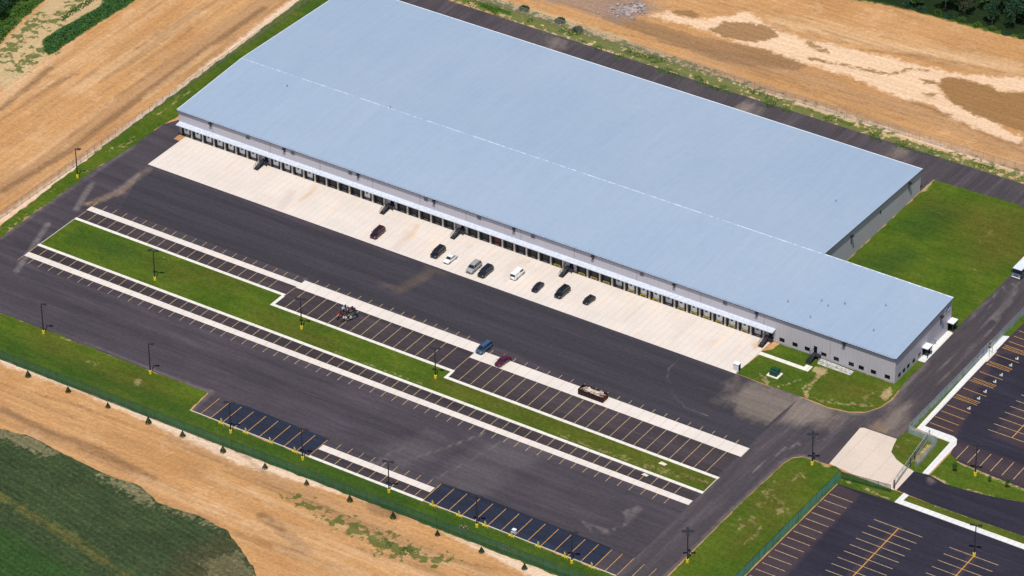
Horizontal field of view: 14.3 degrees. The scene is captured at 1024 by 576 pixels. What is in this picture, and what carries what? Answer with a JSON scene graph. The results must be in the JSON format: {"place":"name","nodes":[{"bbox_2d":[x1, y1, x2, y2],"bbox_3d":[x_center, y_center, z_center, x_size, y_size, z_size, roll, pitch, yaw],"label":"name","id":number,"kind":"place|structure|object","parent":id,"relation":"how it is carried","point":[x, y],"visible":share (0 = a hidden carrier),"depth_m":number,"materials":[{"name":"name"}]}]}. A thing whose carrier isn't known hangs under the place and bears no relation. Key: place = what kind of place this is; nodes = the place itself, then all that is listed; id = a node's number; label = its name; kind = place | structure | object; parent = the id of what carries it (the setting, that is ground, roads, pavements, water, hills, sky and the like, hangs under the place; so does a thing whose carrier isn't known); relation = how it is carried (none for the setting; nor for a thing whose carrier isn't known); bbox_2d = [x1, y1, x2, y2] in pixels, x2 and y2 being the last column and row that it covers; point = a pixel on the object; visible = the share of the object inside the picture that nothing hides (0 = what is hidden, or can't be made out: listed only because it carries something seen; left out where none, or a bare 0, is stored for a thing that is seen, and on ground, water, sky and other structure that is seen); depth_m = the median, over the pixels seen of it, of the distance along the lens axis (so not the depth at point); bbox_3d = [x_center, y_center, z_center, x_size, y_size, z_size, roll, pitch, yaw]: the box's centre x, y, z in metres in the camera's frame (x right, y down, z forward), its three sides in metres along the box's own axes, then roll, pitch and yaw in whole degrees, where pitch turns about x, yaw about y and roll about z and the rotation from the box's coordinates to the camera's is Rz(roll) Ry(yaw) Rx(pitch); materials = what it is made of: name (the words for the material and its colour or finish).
{"place":"outdoors","nodes":[
{"label":"outdoors","id":0,"kind":"place"},
{"bbox_2d":[0,429,255,575],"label":"field","id":1,"kind":"structure","parent":0,"point":[61,514],"depth_m":948.49,"materials":[{"name":"green plant"}]},
{"bbox_2d":[0,0,328,236],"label":"lawn","id":2,"kind":"structure","parent":0,"point":[165,111],"depth_m":1103.61,"materials":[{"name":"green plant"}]},
{"bbox_2d":[78,210,293,293],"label":"stall paving","id":3,"kind":"structure","parent":0,"point":[227,266],"depth_m":1046.79,"materials":[{"name":"black asphalt"}]},
{"bbox_2d":[77,203,297,293],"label":"stall lines","id":4,"kind":"object","parent":3,"relation":"on","point":[186,246],"visible":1,"depth_m":1048.37,"materials":[{"name":"white paint"}]},
{"bbox_2d":[87,206,300,286],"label":"concrete strip","id":5,"kind":"object","parent":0,"point":[196,247],"visible":1,"depth_m":1049.08,"materials":[{"name":"beige concrete"}]},
{"bbox_2d":[254,157,268,170],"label":"metal staircase","id":6,"kind":"structure","parent":0,"point":[260,164],"depth_m":1080.78,"materials":[{"name":"grey metal"}]},
{"bbox_2d":[211,402,328,454],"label":"new paving","id":7,"kind":"structure","parent":0,"point":[287,435],"depth_m":981.82,"materials":[{"name":"black asphalt"}]},
{"bbox_2d":[203,398,633,574],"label":"stall lines","id":8,"kind":"object","parent":7,"relation":"on","point":[433,490],"visible":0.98,"depth_m":953.92,"materials":[{"name":"yellow paint"}]},
{"bbox_2d":[0,313,612,575],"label":"lawn","id":9,"kind":"structure","parent":0,"point":[96,368],"depth_m":994.08,"materials":[{"name":"green plant"}]},
{"bbox_2d":[0,350,586,575],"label":"screened fence","id":10,"kind":"object","parent":9,"relation":"on","point":[448,527],"visible":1,"depth_m":965.45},
{"bbox_2d":[295,427,307,459],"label":"lamp post","id":11,"kind":"object","parent":9,"relation":"on","point":[301,429],"visible":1,"depth_m":966.91,"materials":[{"name":"grey metal"}]},
{"bbox_2d":[24,252,691,504],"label":"concrete strip","id":12,"kind":"object","parent":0,"point":[374,384],"visible":1,"depth_m":998.09,"materials":[{"name":"beige concrete"}]},
{"bbox_2d":[30,246,697,499],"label":"stall paving","id":13,"kind":"structure","parent":0,"point":[625,470],"depth_m":999.91,"materials":[{"name":"black asphalt"}]},
{"bbox_2d":[18,247,681,502],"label":"stall lines","id":14,"kind":"object","parent":13,"relation":"on","point":[353,379],"visible":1,"depth_m":999.95,"materials":[{"name":"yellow paint"}]},
{"bbox_2d":[311,449,430,498],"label":"stall paving","id":15,"kind":"structure","parent":0,"point":[366,472],"depth_m":965.88,"materials":[{"name":"grey asphalt"}]},
{"bbox_2d":[323,444,431,495],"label":"stall lines","id":16,"kind":"object","parent":15,"relation":"on","point":[375,471],"visible":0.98,"depth_m":967.18,"materials":[{"name":"white paint"}]},
{"bbox_2d":[276,287,473,369],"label":"stall paving","id":17,"kind":"structure","parent":0,"point":[455,358],"depth_m":1016.58,"materials":[{"name":"black asphalt"}]},
{"bbox_2d":[286,280,469,369],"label":"stall lines","id":18,"kind":"object","parent":17,"relation":"on","point":[383,329],"visible":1,"depth_m":1017.00,"materials":[{"name":"yellow paint"}]},
{"bbox_2d":[319,445,433,491],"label":"concrete strip","id":19,"kind":"object","parent":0,"point":[379,469],"visible":1,"depth_m":967.55,"materials":[{"name":"white concrete"}]},
{"bbox_2d":[42,220,715,490],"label":"lawn","id":20,"kind":"structure","parent":0,"point":[227,294],"depth_m":1019.45,"materials":[{"name":"green plant"}]},
{"bbox_2d":[379,201,394,214],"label":"metal staircase","id":21,"kind":"structure","parent":0,"point":[387,205],"depth_m":1062.10,"materials":[{"name":"grey metal"}]},
{"bbox_2d":[296,281,479,352],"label":"concrete strip","id":22,"kind":"object","parent":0,"point":[398,319],"visible":1,"depth_m":1021.44,"materials":[{"name":"beige concrete"}]},
{"bbox_2d":[450,228,464,239],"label":"metal staircase","id":23,"kind":"structure","parent":0,"point":[458,231],"depth_m":1051.82,"materials":[{"name":"grey metal"}]},
{"bbox_2d":[148,136,770,373],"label":"concrete apron","id":24,"kind":"object","parent":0,"point":[679,331],"visible":1,"depth_m":1045.54,"materials":[{"name":"beige concrete"}]},
{"bbox_2d":[370,225,385,238],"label":"parked suv","id":25,"kind":"object","parent":24,"relation":"on","point":[377,231],"visible":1,"depth_m":1051.70,"materials":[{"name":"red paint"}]},
{"bbox_2d":[430,244,445,257],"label":"parked suv","id":26,"kind":"object","parent":24,"relation":"on","point":[438,250],"visible":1,"depth_m":1043.89,"materials":[{"name":"black paint"}]},
{"bbox_2d":[443,253,457,263],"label":"parked sedan","id":27,"kind":"object","parent":24,"relation":"on","point":[449,258],"visible":1,"depth_m":1041.66,"materials":[{"name":"white paint"}]},
{"bbox_2d":[466,259,481,273],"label":"parked suv","id":28,"kind":"object","parent":24,"relation":"on","point":[474,265],"visible":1,"depth_m":1037.74,"materials":[{"name":"silver metal"}]},
{"bbox_2d":[477,263,493,277],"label":"parked suv","id":29,"kind":"object","parent":24,"relation":"on","point":[485,270],"visible":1,"depth_m":1036.06,"materials":[{"name":"blue paint"}]},
{"bbox_2d":[510,267,524,279],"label":"parked van","id":30,"kind":"object","parent":24,"relation":"on","point":[516,273],"visible":1,"depth_m":1034.69,"materials":[{"name":"white paint"}]},
{"bbox_2d":[531,282,543,291],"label":"parked sedan","id":31,"kind":"object","parent":24,"relation":"on","point":[538,286],"visible":1,"depth_m":1030.35,"materials":[{"name":"black paint"}]},
{"bbox_2d":[554,284,570,298],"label":"parked suv","id":32,"kind":"object","parent":24,"relation":"on","point":[562,290],"visible":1,"depth_m":1027.88,"materials":[{"name":"black paint"}]},
{"bbox_2d":[582,294,595,304],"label":"parked hatchback","id":33,"kind":"object","parent":24,"relation":"on","point":[588,299],"visible":1,"depth_m":1025.35,"materials":[{"name":"black paint"}]},
{"bbox_2d":[733,361,740,371],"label":"utility cabinet","id":34,"kind":"object","parent":24,"relation":"on","point":[736,366],"visible":1,"depth_m":999.48,"materials":[{"name":"grey metal"}]},
{"bbox_2d":[0,0,1023,575],"bbox_3d":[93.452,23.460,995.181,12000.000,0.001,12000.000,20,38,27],"label":"ground","id":35,"kind":"structure","parent":0,"point":[906,70],"depth_m":1110.36,"materials":[{"name":"soil"}]},
{"bbox_2d":[0,0,8,12],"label":"tree","id":36,"kind":"object","parent":35,"relation":"on","point":[3,6],"visible":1,"depth_m":1145.84,"materials":[{"name":"green plant"}]},
{"bbox_2d":[0,0,96,43],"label":"tall grass","id":37,"kind":"structure","parent":35,"relation":"on","point":[25,10],"depth_m":1150.38,"materials":[{"name":"green plant"}]},
{"bbox_2d":[42,0,133,54],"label":"hedge","id":38,"kind":"object","parent":35,"relation":"on","point":[55,34],"visible":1,"depth_m":1144.53,"materials":[{"name":"green plant"}]},
{"bbox_2d":[1,1,299,210],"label":"wire fence","id":39,"kind":"object","parent":35,"relation":"on","point":[149,108],"visible":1,"depth_m":1103.04,"materials":[{"name":"grey metal"}]},
{"bbox_2d":[0,120,799,575],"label":"asphalt yard","id":40,"kind":"structure","parent":35,"relation":"on","point":[426,446],"depth_m":1007.91,"materials":[{"name":"grey asphalt"}]},
{"bbox_2d":[37,217,719,500],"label":"kerb","id":41,"kind":"structure","parent":40,"relation":"on","point":[395,377],"depth_m":1000.63,"materials":[{"name":"concrete"}]},
{"bbox_2d":[40,219,716,575],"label":"kerb","id":42,"kind":"structure","parent":40,"relation":"on","point":[424,501],"depth_m":954.60,"materials":[{"name":"grey concrete"}]},
{"bbox_2d":[176,0,957,383],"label":"warehouse","id":43,"kind":"structure","parent":35,"relation":"on","point":[750,224],"depth_m":1065.42,"materials":[{"name":"metal"}]},
{"bbox_2d":[540,253,549,263],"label":"dock door","id":44,"kind":"structure","parent":43,"relation":"in","point":[543,257],"depth_m":1041.02,"materials":[{"name":"grey metal"}]},
{"bbox_2d":[601,274,610,284],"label":"dock door","id":45,"kind":"structure","parent":43,"relation":"in","point":[604,278],"depth_m":1032.42,"materials":[{"name":"grey metal"}]},
{"bbox_2d":[626,283,635,293],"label":"dock door","id":46,"kind":"structure","parent":43,"relation":"in","point":[629,287],"depth_m":1029.14,"materials":[{"name":"white metal"}]},
{"bbox_2d":[638,287,648,297],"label":"dock door","id":47,"kind":"structure","parent":43,"relation":"in","point":[641,291],"depth_m":1027.39,"materials":[{"name":"white metal"}]},
{"bbox_2d":[651,291,660,301],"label":"dock door","id":48,"kind":"structure","parent":43,"relation":"in","point":[656,296],"depth_m":1025.63,"materials":[{"name":"white metal"}]},
{"bbox_2d":[663,296,673,306],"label":"dock door","id":49,"kind":"structure","parent":43,"relation":"in","point":[666,300],"depth_m":1023.88,"materials":[{"name":"grey metal"}]},
{"bbox_2d":[701,309,711,319],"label":"dock door","id":50,"kind":"structure","parent":43,"relation":"in","point":[704,313],"depth_m":1018.89,"materials":[{"name":"white metal"}]},
{"bbox_2d":[714,313,723,323],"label":"dock door","id":51,"kind":"structure","parent":43,"relation":"in","point":[719,318],"depth_m":1017.15,"materials":[{"name":"white metal"}]},
{"bbox_2d":[727,318,736,328],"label":"dock door","id":52,"kind":"structure","parent":43,"relation":"in","point":[730,322],"depth_m":1015.42,"materials":[{"name":"white metal"}]},
{"bbox_2d":[739,323,749,332],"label":"dock door","id":53,"kind":"structure","parent":43,"relation":"in","point":[742,326],"depth_m":1013.68,"materials":[{"name":"white metal"}]},
{"bbox_2d":[752,327,762,336],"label":"dock door","id":54,"kind":"structure","parent":43,"relation":"in","point":[755,331],"depth_m":1011.95,"materials":[{"name":"grey metal"}]},
{"bbox_2d":[597,0,649,19],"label":"rubble","id":55,"kind":"object","parent":35,"relation":"on","point":[628,10],"visible":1,"depth_m":1149.47,"materials":[{"name":"grey stone"}]},
{"bbox_2d":[463,0,1022,177],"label":"roadside weeds","id":56,"kind":"object","parent":35,"relation":"on","point":[721,88],"visible":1,"depth_m":1113.76,"materials":[{"name":"green plant"}]},
{"bbox_2d":[500,0,1021,167],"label":"wire fence","id":57,"kind":"object","parent":35,"relation":"on","point":[760,83],"visible":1,"depth_m":1113.33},
{"bbox_2d":[838,476,902,501],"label":"verge","id":58,"kind":"structure","parent":35,"relation":"on","point":[893,495],"depth_m":958.37,"materials":[{"name":"green plant"}]},
{"bbox_2d":[841,471,890,491],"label":"screened fence","id":59,"kind":"object","parent":58,"relation":"on","point":[864,481],"visible":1,"depth_m":959.68,"materials":[{"name":"green fabric"}]},
{"bbox_2d":[830,428,913,489],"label":"gate pad","id":60,"kind":"object","parent":35,"relation":"on","point":[865,453],"visible":1,"depth_m":969.07,"materials":[{"name":"concrete"}]},
{"bbox_2d":[893,430,929,488],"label":"sliding gate","id":61,"kind":"structure","parent":60,"relation":"on","point":[894,483],"depth_m":966.01,"materials":[{"name":"grey metal"}]},
{"bbox_2d":[746,484,1023,575],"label":"car park","id":62,"kind":"structure","parent":35,"relation":"on","point":[859,513],"depth_m":940.51,"materials":[{"name":"black asphalt"}]},
{"bbox_2d":[750,494,850,575],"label":"bay lines","id":63,"kind":"object","parent":62,"relation":"on","point":[803,534],"visible":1,"depth_m":944.40,"materials":[{"name":"yellow paint"}]},
{"bbox_2d":[827,519,920,575],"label":"bay lines","id":64,"kind":"object","parent":62,"relation":"on","point":[871,552],"visible":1,"depth_m":939.02,"materials":[{"name":"yellow paint"}]},
{"bbox_2d":[927,547,996,575],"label":"bay lines","id":65,"kind":"object","parent":62,"relation":"on","point":[962,560],"visible":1,"depth_m":934.49,"materials":[{"name":"yellow paint"}]},
{"bbox_2d":[970,523,982,556],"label":"lamp post","id":66,"kind":"object","parent":62,"relation":"on","point":[979,525],"visible":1,"depth_m":933.61,"materials":[{"name":"grey metal"}]},
{"bbox_2d":[891,429,949,472],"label":"verge","id":67,"kind":"structure","parent":35,"relation":"on","point":[906,444],"depth_m":972.21,"materials":[{"name":"green plant"}]},
{"bbox_2d":[908,425,936,468],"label":"fence","id":68,"kind":"object","parent":67,"relation":"on","point":[932,439],"visible":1,"depth_m":973.72,"materials":[{"name":"silver metal"}]},
{"bbox_2d":[897,471,1023,535],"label":"entrance drive","id":69,"kind":"structure","parent":35,"relation":"on","point":[1005,514],"depth_m":954.46,"materials":[{"name":"asphalt"}]},
{"bbox_2d":[904,496,1023,543],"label":"verge","id":70,"kind":"structure","parent":35,"relation":"on","point":[985,526],"depth_m":948.91,"materials":[{"name":"green plant"}]},
{"bbox_2d":[957,0,975,13],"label":"tree","id":71,"kind":"object","parent":35,"relation":"on","point":[968,2],"visible":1,"depth_m":1143.54,"materials":[{"name":"green plant"}]},
{"bbox_2d":[926,323,1023,487],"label":"car park","id":72,"kind":"structure","parent":35,"relation":"on","point":[992,408],"depth_m":983.05,"materials":[{"name":"black asphalt"}]},
{"bbox_2d":[930,331,1023,430],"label":"bay lines","id":73,"kind":"object","parent":72,"relation":"on","point":[973,391],"visible":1,"depth_m":986.96,"materials":[{"name":"yellow paint"}]},
{"bbox_2d":[954,345,1023,404],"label":"hatched bays","id":74,"kind":"object","parent":72,"relation":"on","point":[987,382],"visible":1,"depth_m":996.41,"materials":[{"name":"yellow paint"}]},
{"bbox_2d":[930,454,1023,501],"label":"verge","id":75,"kind":"structure","parent":35,"relation":"on","point":[962,476],"depth_m":961.35,"materials":[{"name":"green plant"}]},
{"bbox_2d":[983,0,1000,22],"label":"tree","id":76,"kind":"object","parent":35,"relation":"on","point":[992,7],"visible":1,"depth_m":1139.35,"materials":[{"name":"green plant"}]},
{"bbox_2d":[991,308,1023,347],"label":"fence","id":77,"kind":"object","parent":35,"relation":"on","point":[1007,327],"visible":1,"depth_m":1012.64,"materials":[{"name":"silver metal"}]},
{"bbox_2d":[1003,0,1023,25],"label":"tree","id":78,"kind":"object","parent":35,"relation":"on","point":[1012,7],"visible":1,"depth_m":1137.09,"materials":[{"name":"green plant"}]},
{"bbox_2d":[424,483,610,565],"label":"new paving","id":79,"kind":"structure","parent":0,"point":[545,532],"depth_m":948.95,"materials":[{"name":"black asphalt"}]},
{"bbox_2d":[559,262,573,277],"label":"metal staircase","id":80,"kind":"structure","parent":0,"point":[567,267],"depth_m":1036.52,"materials":[{"name":"grey metal"}]},
{"bbox_2d":[449,358,736,475],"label":"stall paving","id":81,"kind":"structure","parent":0,"point":[662,441],"depth_m":984.55,"materials":[{"name":"black asphalt"}]},
{"bbox_2d":[459,352,738,471],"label":"stall lines","id":82,"kind":"object","parent":81,"relation":"on","point":[599,415],"visible":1,"depth_m":984.91,"materials":[{"name":"yellow paint"}]},
{"bbox_2d":[470,352,749,456],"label":"concrete strip","id":83,"kind":"object","parent":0,"point":[633,411],"visible":1,"depth_m":987.31,"materials":[{"name":"beige concrete"}]},
{"bbox_2d":[475,339,492,353],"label":"parked minivan","id":84,"kind":"object","parent":83,"relation":"on","point":[485,346],"visible":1,"depth_m":1007.47,"materials":[{"name":"blue metal"}]},
{"bbox_2d":[494,355,510,366],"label":"parked sedan","id":85,"kind":"object","parent":83,"relation":"on","point":[501,361],"visible":1,"depth_m":1002.94,"materials":[{"name":"red paint"}]},
{"bbox_2d":[578,384,607,402],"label":"roll off skip","id":86,"kind":"object","parent":83,"relation":"on","point":[592,396],"visible":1,"depth_m":990.51,"materials":[{"name":"brown metal"}]},
{"bbox_2d":[580,386,604,396],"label":"scrap","id":87,"kind":"object","parent":86,"relation":"in","point":[594,392],"visible":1,"depth_m":990.37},
{"bbox_2d":[399,0,1023,575],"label":"road","id":88,"kind":"structure","parent":0,"point":[779,442],"depth_m":1002.36,"materials":[{"name":"grey asphalt"}]},
{"bbox_2d":[1011,257,1023,278],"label":"shuttle bus","id":89,"kind":"object","parent":88,"relation":"on","point":[1017,270],"visible":1,"depth_m":1032.89,"materials":[{"name":"metal"}]},
{"bbox_2d":[669,457,840,575],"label":"lawn","id":90,"kind":"structure","parent":0,"point":[741,535],"depth_m":949.50,"materials":[{"name":"green plant"}]},
{"bbox_2d":[682,527,693,562],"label":"lamp post","id":91,"kind":"object","parent":90,"relation":"on","point":[688,533],"visible":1,"depth_m":931.94,"materials":[{"name":"grey metal"}]},
{"bbox_2d":[735,469,840,575],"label":"screened fence","id":92,"kind":"object","parent":90,"relation":"on","point":[791,522],"visible":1,"depth_m":945.49,"materials":[{"name":"green fabric"}]},
{"bbox_2d":[807,430,818,464],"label":"lamp post","id":93,"kind":"object","parent":90,"relation":"on","point":[813,433],"visible":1,"depth_m":963.26,"materials":[{"name":"grey metal"}]},
{"bbox_2d":[758,334,773,347],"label":"metal staircase","id":94,"kind":"structure","parent":0,"point":[767,337],"depth_m":1009.55,"materials":[{"name":"grey metal"}]},
{"bbox_2d":[758,352,811,371],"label":"pavement","id":95,"kind":"structure","parent":0,"point":[806,367],"depth_m":1003.03,"materials":[{"name":"concrete"}]},
{"bbox_2d":[736,344,923,411],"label":"lawn","id":96,"kind":"structure","parent":0,"point":[855,391],"depth_m":996.03,"materials":[{"name":"green plant"}]},
{"bbox_2d":[766,366,782,378],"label":"transformer","id":97,"kind":"object","parent":96,"relation":"on","point":[774,372],"visible":1,"depth_m":997.87,"materials":[{"name":"metal"}]},
{"bbox_2d":[805,348,820,363],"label":"metal staircase","id":98,"kind":"structure","parent":96,"relation":"on","point":[814,355],"depth_m":1003.38,"materials":[{"name":"grey metal"}]},
{"bbox_2d":[818,355,853,374],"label":"access ramp","id":99,"kind":"structure","parent":96,"relation":"on","point":[825,363],"depth_m":1000.94,"materials":[{"name":"concrete"}]},
{"bbox_2d":[847,180,1023,331],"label":"lawn","id":100,"kind":"structure","parent":0,"point":[963,247],"depth_m":1046.83,"materials":[{"name":"green plant"}]},
{"bbox_2d":[918,331,952,362],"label":"pavement","id":101,"kind":"structure","parent":0,"point":[939,342],"depth_m":1008.70,"materials":[{"name":"concrete"}]},
{"bbox_2d":[895,493,1023,548],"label":"pavement","id":102,"kind":"structure","parent":0,"point":[901,498],"depth_m":947.82,"materials":[{"name":"concrete"}]},
{"bbox_2d":[917,336,1009,474],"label":"pavement","id":103,"kind":"structure","parent":0,"point":[944,453],"depth_m":984.07,"materials":[{"name":"concrete"}]},
{"bbox_2d":[909,315,1023,428],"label":"verge","id":104,"kind":"structure","parent":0,"point":[1015,327],"depth_m":1000.74,"materials":[{"name":"green plant"}]},
{"bbox_2d":[909,351,980,430],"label":"fence","id":105,"kind":"object","parent":104,"relation":"on","point":[948,388],"visible":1,"depth_m":990.44,"materials":[{"name":"silver metal"}]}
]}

